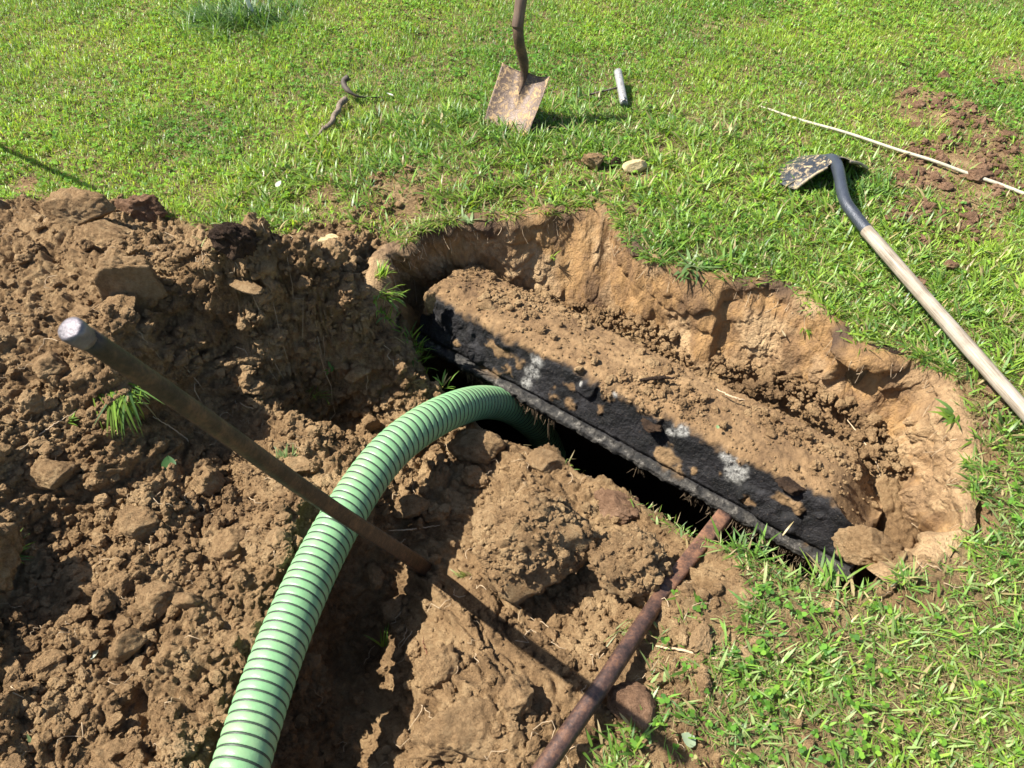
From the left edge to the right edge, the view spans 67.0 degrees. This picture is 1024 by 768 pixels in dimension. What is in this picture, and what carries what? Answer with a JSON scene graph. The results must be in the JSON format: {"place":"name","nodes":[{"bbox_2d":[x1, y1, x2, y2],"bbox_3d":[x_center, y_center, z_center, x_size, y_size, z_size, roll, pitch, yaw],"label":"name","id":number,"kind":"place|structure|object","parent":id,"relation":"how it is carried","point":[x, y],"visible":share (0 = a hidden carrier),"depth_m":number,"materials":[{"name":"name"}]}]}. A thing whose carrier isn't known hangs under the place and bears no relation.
{"place":"outdoors","nodes":[
{"label":"outdoors","id":0,"kind":"place"},
{"bbox_2d":[0,169,950,767],"bbox_3d":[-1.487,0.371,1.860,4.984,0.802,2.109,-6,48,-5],"label":"trench soil","id":1,"kind":"structure","parent":0,"point":[352,601],"depth_m":1.87,"materials":[{"name":"brown soil"}]},
{"bbox_2d":[0,522,25,591],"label":"sod clod","id":2,"kind":"object","parent":1,"relation":"on","point":[12,544],"visible":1,"depth_m":1.75,"materials":[{"name":"soil"}]},
{"bbox_2d":[19,528,33,562],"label":"grass tuft","id":3,"kind":"object","parent":1,"relation":"on","point":[24,549],"visible":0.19,"depth_m":1.84,"materials":[{"name":"green plant"}]},
{"bbox_2d":[23,458,80,490],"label":"dirt clod","id":4,"kind":"object","parent":1,"relation":"on","point":[46,474],"visible":1,"depth_m":1.93,"materials":[{"name":"soil"}]},
{"bbox_2d":[91,650,98,658],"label":"fallen leaf","id":5,"kind":"object","parent":1,"relation":"on","point":[95,652],"visible":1,"depth_m":1.69,"materials":[{"name":"white plant"}]},
{"bbox_2d":[109,627,147,663],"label":"dirt clod","id":6,"kind":"object","parent":1,"relation":"on","point":[127,644],"visible":1,"depth_m":1.66,"materials":[{"name":"soil"}]},
{"bbox_2d":[113,504,162,541],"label":"dirt clod","id":7,"kind":"object","parent":1,"relation":"on","point":[139,523],"visible":0.94,"depth_m":1.89,"materials":[{"name":"soil"}]},
{"bbox_2d":[134,580,183,618],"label":"dirt clod","id":8,"kind":"object","parent":1,"relation":"on","point":[155,596],"visible":0.79,"depth_m":1.74,"materials":[{"name":"soil"}]},
{"bbox_2d":[161,456,175,469],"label":"fallen leaf","id":9,"kind":"object","parent":1,"relation":"on","point":[167,460],"visible":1,"depth_m":2.04,"materials":[{"name":"green plant"}]},
{"bbox_2d":[0,197,373,465],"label":"dirt heap","id":10,"kind":"object","parent":1,"relation":"on","point":[113,332],"visible":0.57,"depth_m":2.20,"materials":[{"name":"soil"}]},
{"bbox_2d":[20,411,75,449],"bbox_3d":[-1.189,0.115,1.980,0.022,0.022,0.155,33,56,26],"label":"root","id":11,"kind":"object","parent":10,"relation":"on","point":[48,428],"visible":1,"depth_m":1.99,"materials":[{"name":"brown plant"}]},
{"bbox_2d":[32,351,69,380],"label":"dirt clod","id":12,"kind":"object","parent":10,"relation":"on","point":[46,364],"visible":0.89,"depth_m":1.99,"materials":[{"name":"soil"}]},
{"bbox_2d":[68,409,78,424],"bbox_3d":[-1.131,0.086,2.004,0.045,0.024,0.052,30,54,24],"label":"weed sprout","id":13,"kind":"object","parent":10,"relation":"on","point":[72,418],"visible":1,"depth_m":2.00,"materials":[{"name":"green plant"}]},
{"bbox_2d":[39,186,115,229],"bbox_3d":[-1.375,-0.540,2.436,0.230,0.115,0.131,4,48,4],"label":"dirt clod","id":14,"kind":"object","parent":10,"relation":"on","point":[68,208],"visible":0.92,"depth_m":2.41,"materials":[{"name":"soil"}]},
{"bbox_2d":[73,219,137,252],"bbox_3d":[-1.222,-0.432,2.338,0.219,0.121,0.124,11,49,10],"label":"dirt clod","id":15,"kind":"object","parent":10,"relation":"on","point":[101,233],"visible":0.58,"depth_m":2.29,"materials":[{"name":"soil"}]},
{"bbox_2d":[92,383,164,439],"bbox_3d":[-1.011,0.087,2.021,0.173,0.120,0.160,27,53,22],"label":"grass tuft","id":16,"kind":"object","parent":10,"relation":"on","point":[120,403],"visible":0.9,"depth_m":1.99,"materials":[{"name":"green plant"}]},
{"bbox_2d":[93,255,167,308],"bbox_3d":[-1.054,-0.280,2.132,0.176,0.172,0.079,-11,49,-9],"label":"clay slab","id":17,"kind":"object","parent":10,"relation":"on","point":[136,275],"depth_m":2.10,"materials":[{"name":"brown soil"}]},
{"bbox_2d":[124,389,149,408],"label":"grass tuft","id":18,"kind":"object","parent":10,"relation":"on","point":[136,394],"visible":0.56,"depth_m":2.01,"materials":[{"name":"green plant"}]},
{"bbox_2d":[114,194,168,221],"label":"dirt clod","id":19,"kind":"object","parent":10,"relation":"on","point":[145,207],"visible":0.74,"depth_m":2.60,"materials":[{"name":"soil"}]},
{"bbox_2d":[153,416,188,441],"bbox_3d":[-0.910,0.141,2.129,0.123,0.126,0.035,23,52,19],"label":"root","id":20,"kind":"object","parent":10,"relation":"on","point":[172,428],"visible":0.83,"depth_m":2.14,"materials":[{"name":"brown plant"}]},
{"bbox_2d":[208,221,260,260],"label":"sod clod","id":21,"kind":"object","parent":10,"relation":"on","point":[232,241],"visible":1,"depth_m":2.05,"materials":[{"name":"soil"}]},
{"bbox_2d":[228,277,263,294],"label":"flat stone","id":22,"kind":"object","parent":10,"relation":"on","point":[246,286],"visible":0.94,"depth_m":2.14,"materials":[{"name":"beige stone"}]},
{"bbox_2d":[306,386,333,401],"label":"grass tuft","id":23,"kind":"object","parent":10,"relation":"on","point":[319,393],"visible":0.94,"depth_m":2.43,"materials":[{"name":"green plant"}]},
{"bbox_2d":[318,233,338,243],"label":"flat stone","id":24,"kind":"object","parent":10,"relation":"on","point":[323,239],"visible":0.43,"depth_m":2.59,"materials":[{"name":"beige stone"}]},
{"bbox_2d":[322,361,337,374],"bbox_3d":[-0.558,-0.054,2.392,0.069,0.027,0.040,-28,54,-23],"label":"weed sprout","id":25,"kind":"object","parent":10,"relation":"on","point":[331,367],"visible":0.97,"depth_m":2.39,"materials":[{"name":"green plant"}]},
{"bbox_2d":[171,592,202,609],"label":"dirt clod","id":26,"kind":"object","parent":1,"relation":"on","point":[184,600],"visible":0.93,"depth_m":1.72,"materials":[{"name":"soil"}]},
{"bbox_2d":[189,465,225,496],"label":"dirt clod","id":27,"kind":"object","parent":1,"relation":"on","point":[209,481],"visible":0.94,"depth_m":2.01,"materials":[{"name":"soil"}]},
{"bbox_2d":[210,528,248,560],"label":"dirt clod","id":28,"kind":"object","parent":1,"relation":"on","point":[225,544],"visible":0.69,"depth_m":1.86,"materials":[{"name":"soil"}]},
{"bbox_2d":[58,317,431,576],"bbox_3d":[-0.350,0.225,1.476,0.041,1.337,0.527,23,52,20],"label":"digging bar","id":29,"kind":"object","parent":1,"relation":"on","point":[79,333],"visible":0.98,"depth_m":1.11,"materials":[{"name":"metal"}]},
{"bbox_2d":[274,445,296,457],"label":"grass tuft","id":30,"kind":"object","parent":1,"relation":"on","point":[280,453],"visible":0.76,"depth_m":2.12,"materials":[{"name":"green plant"}]},
{"bbox_2d":[344,365,371,381],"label":"dirt clod","id":31,"kind":"object","parent":1,"relation":"on","point":[356,373],"visible":1,"depth_m":2.36,"materials":[{"name":"soil"}]},
{"bbox_2d":[361,414,380,432],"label":"dirt clod","id":32,"kind":"object","parent":1,"relation":"on","point":[370,423],"visible":0.98,"depth_m":2.42,"materials":[{"name":"soil"}]},
{"bbox_2d":[365,624,388,646],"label":"grass tuft","id":33,"kind":"object","parent":1,"relation":"on","point":[378,643],"visible":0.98,"depth_m":1.99,"materials":[{"name":"green plant"}]},
{"bbox_2d":[373,284,406,316],"bbox_3d":[-0.368,-0.265,2.372,0.122,0.073,0.129,-11,49,-10],"label":"grass tuft","id":34,"kind":"object","parent":1,"relation":"on","point":[387,295],"visible":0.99,"depth_m":2.39,"materials":[{"name":"green plant"}]},
{"bbox_2d":[380,594,404,620],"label":"dirt clod","id":35,"kind":"object","parent":1,"relation":"on","point":[392,608],"visible":0.9,"depth_m":2.01,"materials":[{"name":"soil"}]},
{"bbox_2d":[0,164,814,767],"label":"soil chunks","id":36,"kind":"object","parent":1,"relation":"on","point":[48,664],"visible":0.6,"depth_m":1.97,"materials":[{"name":"soil"}]},
{"bbox_2d":[391,494,429,518],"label":"dirt clod","id":37,"kind":"object","parent":1,"relation":"on","point":[408,506],"visible":1,"depth_m":2.11,"materials":[{"name":"soil"}]},
{"bbox_2d":[389,525,439,530],"bbox_3d":[-0.266,0.396,2.113,0.139,0.030,0.016,-11,49,-10],"label":"root","id":38,"kind":"object","parent":1,"relation":"on","point":[412,528],"visible":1,"depth_m":2.10,"materials":[{"name":"brown plant"}]},
{"bbox_2d":[423,509,448,521],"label":"dirt clod","id":39,"kind":"object","parent":1,"relation":"on","point":[436,515],"visible":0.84,"depth_m":2.13,"materials":[{"name":"soil"}]},
{"bbox_2d":[415,644,459,690],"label":"dirt clod","id":40,"kind":"object","parent":1,"relation":"on","point":[436,669],"visible":0.97,"depth_m":1.70,"materials":[{"name":"soil"}]},
{"bbox_2d":[409,695,506,761],"bbox_3d":[-0.107,0.719,1.595,0.217,0.110,0.140,-7,48,-7],"label":"dirt clod","id":41,"kind":"object","parent":1,"relation":"on","point":[462,725],"visible":0.9,"depth_m":1.56,"materials":[{"name":"soil"}]},
{"bbox_2d":[450,569,470,577],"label":"grass tuft","id":42,"kind":"object","parent":1,"relation":"on","point":[461,575],"visible":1,"depth_m":2.00,"materials":[{"name":"green plant"}]},
{"bbox_2d":[447,428,508,464],"bbox_3d":[-0.101,0.194,2.302,0.184,0.124,0.108,4,48,3],"label":"dirt clod","id":43,"kind":"object","parent":1,"relation":"on","point":[476,446],"visible":0.91,"depth_m":2.26,"materials":[{"name":"soil"}]},
{"bbox_2d":[0,197,963,767],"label":"root hairs","id":44,"kind":"object","parent":1,"relation":"on","point":[412,487],"visible":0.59,"depth_m":2.05},
{"bbox_2d":[499,674,533,716],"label":"dirt clod","id":45,"kind":"object","parent":1,"relation":"on","point":[516,692],"visible":0.98,"depth_m":1.58,"materials":[{"name":"soil"}]},
{"bbox_2d":[472,493,599,605],"bbox_3d":[0.058,0.387,1.889,0.309,0.266,0.258,-15,50,-13],"label":"sod clod","id":46,"kind":"object","parent":1,"relation":"on","point":[518,592],"visible":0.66,"depth_m":1.80,"materials":[{"name":"soil"}]},
{"bbox_2d":[470,490,602,592],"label":"soil crumbs","id":47,"kind":"object","parent":46,"relation":"on","point":[488,520],"visible":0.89,"depth_m":1.80,"materials":[{"name":"brown soil"}]},
{"bbox_2d":[525,448,567,473],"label":"dirt clod","id":48,"kind":"object","parent":1,"relation":"on","point":[543,460],"visible":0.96,"depth_m":2.20,"materials":[{"name":"brown soil"}]},
{"bbox_2d":[594,487,640,524],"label":"dirt clod","id":49,"kind":"object","parent":1,"relation":"on","point":[613,502],"visible":0.96,"depth_m":2.06,"materials":[{"name":"soil"}]},
{"bbox_2d":[604,618,633,646],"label":"grass tuft","id":50,"kind":"object","parent":1,"relation":"on","point":[624,631],"visible":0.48,"depth_m":1.75,"materials":[{"name":"plant"}]},
{"bbox_2d":[588,530,666,602],"bbox_3d":[0.279,0.437,1.813,0.179,0.143,0.160,-10,49,-9],"label":"sod clod","id":51,"kind":"object","parent":1,"relation":"on","point":[617,538],"visible":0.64,"depth_m":1.78,"materials":[{"name":"soil"}]},
{"bbox_2d":[587,523,673,597],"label":"soil crumbs","id":52,"kind":"object","parent":51,"relation":"on","point":[612,573],"visible":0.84,"depth_m":1.77,"materials":[{"name":"brown soil"}]},
{"bbox_2d":[531,509,731,767],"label":"pry bar","id":53,"kind":"object","parent":1,"relation":"on","point":[561,742],"visible":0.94,"depth_m":1.62,"materials":[{"name":"metal"}]},
{"bbox_2d":[607,681,656,733],"bbox_3d":[0.247,0.665,1.588,0.100,0.084,0.116,-11,49,-10],"label":"dirt clod","id":54,"kind":"object","parent":1,"relation":"on","point":[627,699],"visible":0.84,"depth_m":1.56,"materials":[{"name":"soil"}]},
{"bbox_2d":[0,0,1023,767],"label":"ground","id":55,"kind":"structure","parent":0,"point":[406,212],"depth_m":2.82,"materials":[{"name":"green plant"}]},
{"bbox_2d":[245,0,254,17],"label":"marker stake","id":56,"kind":"object","parent":55,"relation":"on","point":[248,3],"visible":0.59,"depth_m":3.67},
{"bbox_2d":[315,96,347,138],"bbox_3d":[-0.710,-1.063,3.082,0.049,0.041,0.290,11,49,10],"label":"dead stick","id":57,"kind":"object","parent":55,"relation":"on","point":[343,100],"visible":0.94,"depth_m":3.07,"materials":[{"name":"beige wood"}]},
{"bbox_2d":[341,68,627,106],"bbox_3d":[-0.118,-1.221,3.207,1.177,0.104,0.229,0,48,0],"label":"lifting hook","id":58,"kind":"object","parent":55,"relation":"on","point":[619,79],"visible":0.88,"depth_m":3.18,"materials":[{"name":"metal"}]},
{"bbox_2d":[484,0,549,135],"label":"standing shovel","id":59,"kind":"object","parent":55,"relation":"on","point":[517,95],"visible":0.96,"depth_m":3.01,"materials":[{"name":"metal"}]},
{"bbox_2d":[581,152,604,169],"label":"dirt clod","id":60,"kind":"object","parent":55,"relation":"on","point":[594,160],"visible":0.95,"depth_m":2.82,"materials":[{"name":"brown soil"}]},
{"bbox_2d":[609,156,620,168],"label":"dirt clod","id":61,"kind":"object","parent":55,"relation":"on","point":[615,158],"visible":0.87,"depth_m":2.85,"materials":[{"name":"soil"}]},
{"bbox_2d":[582,713,656,767],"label":"grass tuft","id":62,"kind":"object","parent":55,"relation":"on","point":[613,749],"visible":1,"depth_m":1.51,"materials":[{"name":"green plant"}]},
{"bbox_2d":[622,159,646,172],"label":"flat stone","id":63,"kind":"object","parent":55,"relation":"on","point":[639,165],"visible":0.97,"depth_m":2.82,"materials":[{"name":"beige stone"}]},
{"bbox_2d":[402,278,927,593],"bbox_3d":[0.431,0.235,2.711,1.862,1.156,0.931,32,56,26],"label":"pit","id":64,"kind":"object","parent":55,"relation":"in","point":[593,460],"visible":0.09,"depth_m":2.79,"materials":[{"name":"soil"}]},
{"bbox_2d":[209,385,565,767],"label":"suction hose","id":65,"kind":"object","parent":64,"relation":"in","point":[252,727],"visible":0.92,"depth_m":1.75,"materials":[{"name":"green plastic"}]},
{"bbox_2d":[416,264,882,584],"bbox_3d":[0.396,0.090,2.476,1.570,0.378,0.407,29,54,24],"label":"concrete lid","id":66,"kind":"object","parent":64,"relation":"in","point":[692,459],"visible":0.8,"depth_m":2.32,"materials":[{"name":"concrete"}]},
{"bbox_2d":[423,291,435,313],"bbox_3d":[-0.270,-0.268,2.546,0.042,0.094,0.031,-9,49,-8],"label":"clay spike","id":67,"kind":"object","parent":66,"relation":"on","point":[429,298],"visible":1,"depth_m":2.52,"materials":[{"name":"brown soil"}]},
{"bbox_2d":[475,299,495,310],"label":"dirt clod","id":68,"kind":"object","parent":66,"relation":"on","point":[486,304],"visible":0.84,"depth_m":2.54,"materials":[{"name":"soil"}]},
{"bbox_2d":[641,418,662,432],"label":"dirt clod","id":69,"kind":"object","parent":66,"relation":"on","point":[649,426],"visible":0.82,"depth_m":2.26,"materials":[{"name":"soil"}]},
{"bbox_2d":[639,375,674,380],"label":"dark twig","id":70,"kind":"object","parent":66,"relation":"on","point":[660,377],"visible":1,"depth_m":2.31,"materials":[{"name":"wood"}]},
{"bbox_2d":[438,265,879,524],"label":"soil crumbs","id":71,"kind":"object","parent":66,"relation":"on","point":[652,362],"visible":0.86,"depth_m":2.31,"materials":[{"name":"soil"}]},
{"bbox_2d":[716,389,744,399],"bbox_3d":[0.647,0.034,2.293,0.089,0.012,0.013,26,53,22],"label":"root","id":72,"kind":"object","parent":66,"relation":"on","point":[731,396],"visible":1,"depth_m":2.29,"materials":[{"name":"beige plant"}]},
{"bbox_2d":[775,476,806,495],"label":"dirt clod","id":73,"kind":"object","parent":66,"relation":"on","point":[788,484],"visible":1,"depth_m":2.08,"materials":[{"name":"soil"}]},
{"bbox_2d":[423,286,911,477],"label":"soil crumbs","id":74,"kind":"object","parent":64,"relation":"on","point":[869,425],"visible":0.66,"depth_m":2.42,"materials":[{"name":"brown soil"}]},
{"bbox_2d":[847,420,879,475],"bbox_3d":[1.038,0.189,2.276,0.010,0.045,0.195,-13,49,-12],"label":"root","id":75,"kind":"object","parent":64,"relation":"on","point":[865,444],"visible":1,"depth_m":2.27,"materials":[{"name":"beige plant"}]},
{"bbox_2d":[682,732,695,747],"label":"fallen leaf","id":76,"kind":"object","parent":55,"relation":"on","point":[689,742],"visible":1,"depth_m":1.51,"materials":[{"name":"plant"}]},
{"bbox_2d":[673,247,720,283],"bbox_3d":[0.572,-0.387,2.486,0.171,0.070,0.152,-25,53,-21],"label":"plantain weed","id":77,"kind":"object","parent":55,"relation":"on","point":[690,264],"visible":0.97,"depth_m":2.48,"materials":[{"name":"green plant"}]},
{"bbox_2d":[656,645,745,662],"bbox_3d":[0.407,0.580,1.643,0.201,0.045,0.016,12,49,11],"label":"twig","id":78,"kind":"object","parent":55,"relation":"on","point":[681,649],"visible":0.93,"depth_m":1.65,"materials":[{"name":"beige wood"}]},
{"bbox_2d":[709,237,759,271],"bbox_3d":[0.711,-0.406,2.494,0.166,0.062,0.153,0,48,0],"label":"plantain weed","id":79,"kind":"object","parent":55,"relation":"on","point":[731,252],"visible":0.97,"depth_m":2.50,"materials":[{"name":"green plant"}]},
{"bbox_2d":[710,516,793,579],"bbox_3d":[0.573,0.383,1.797,0.202,0.052,0.164,0,48,0],"label":"grass tuft","id":80,"kind":"object","parent":55,"relation":"on","point":[748,551],"visible":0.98,"depth_m":1.81,"materials":[{"name":"green plant"}]},
{"bbox_2d":[785,545,871,609],"bbox_3d":[0.725,0.415,1.770,0.154,0.056,0.161,-33,56,-26],"label":"grass tuft","id":81,"kind":"object","parent":55,"relation":"on","point":[834,573],"visible":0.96,"depth_m":1.76,"materials":[{"name":"green plant"}]},
{"bbox_2d":[757,105,1023,194],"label":"thin rod","id":82,"kind":"object","parent":55,"relation":"on","point":[1008,187],"visible":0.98,"depth_m":2.91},
{"bbox_2d":[761,83,1023,481],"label":"red crumbs","id":83,"kind":"object","parent":55,"relation":"on","point":[985,163],"visible":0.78,"depth_m":2.82,"materials":[{"name":"soil"}]},
{"bbox_2d":[883,214,902,226],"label":"dirt clod","id":84,"kind":"object","parent":55,"relation":"on","point":[886,216],"visible":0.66,"depth_m":2.63,"materials":[{"name":"soil"}]},
{"bbox_2d":[774,153,1023,422],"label":"lying shovel","id":85,"kind":"object","parent":55,"relation":"on","point":[803,170],"visible":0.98,"depth_m":2.36,"materials":[{"name":"black paint"}]},
{"bbox_2d":[905,121,927,128],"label":"dirt clod","id":86,"kind":"object","parent":55,"relation":"on","point":[917,124],"visible":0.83,"depth_m":3.06,"materials":[{"name":"soil"}]},
{"bbox_2d":[912,100,925,108],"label":"dirt clod","id":87,"kind":"object","parent":55,"relation":"on","point":[919,104],"visible":0.98,"depth_m":3.17,"materials":[{"name":"soil"}]},
{"bbox_2d":[937,70,949,81],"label":"dirt clod","id":88,"kind":"object","parent":55,"relation":"on","point":[944,74],"visible":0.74,"depth_m":3.32,"materials":[{"name":"soil"}]},
{"bbox_2d":[959,211,978,223],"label":"dirt clod","id":89,"kind":"object","parent":55,"relation":"on","point":[972,215],"visible":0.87,"depth_m":2.65,"materials":[{"name":"soil"}]},
{"bbox_2d":[957,169,993,184],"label":"dirt clod","id":90,"kind":"object","parent":55,"relation":"on","point":[975,175],"visible":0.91,"depth_m":2.81,"materials":[{"name":"soil"}]},
{"bbox_2d":[985,77,1006,85],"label":"dirt clod","id":91,"kind":"object","parent":55,"relation":"on","point":[996,81],"visible":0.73,"depth_m":3.30,"materials":[{"name":"soil"}]},
{"bbox_2d":[999,130,1017,139],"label":"dirt clod","id":92,"kind":"object","parent":55,"relation":"on","point":[1005,133],"visible":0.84,"depth_m":3.01,"materials":[{"name":"soil"}]},
{"bbox_2d":[364,202,981,588],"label":"pit wall","id":93,"kind":"structure","parent":0,"point":[710,318],"depth_m":2.48,"materials":[{"name":"soil"}]},
{"bbox_2d":[375,259,393,279],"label":"grass tuft","id":94,"kind":"object","parent":93,"relation":"on","point":[382,272],"visible":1,"depth_m":2.45,"materials":[{"name":"green plant"}]},
{"bbox_2d":[459,207,476,223],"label":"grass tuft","id":95,"kind":"object","parent":93,"relation":"on","point":[466,219],"visible":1,"depth_m":2.67,"materials":[{"name":"green plant"}]},
{"bbox_2d":[800,327,811,338],"bbox_3d":[0.912,-0.152,2.394,0.059,0.038,0.037,0,48,0],"label":"weed sprout","id":96,"kind":"object","parent":93,"relation":"attached to","point":[808,331],"visible":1,"depth_m":2.39,"materials":[{"name":"green plant"}]},
{"bbox_2d":[831,524,904,565],"bbox_3d":[0.889,0.407,1.923,0.179,0.110,0.090,15,50,13],"label":"dirt clod","id":97,"kind":"object","parent":93,"relation":"on","point":[860,545],"visible":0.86,"depth_m":1.91,"materials":[{"name":"brown soil"}]},
{"bbox_2d":[867,343,906,372],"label":"roots","id":98,"kind":"object","parent":93,"relation":"hanging from","point":[893,351],"visible":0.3,"depth_m":2.24,"materials":[{"name":"plant"}]},
{"bbox_2d":[931,398,959,433],"bbox_3d":[1.174,0.085,2.075,0.098,0.038,0.114,-21,51,-18],"label":"plantain weed","id":99,"kind":"object","parent":93,"relation":"on","point":[948,414],"visible":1,"depth_m":2.08,"materials":[{"name":"green plant"}]}
]}

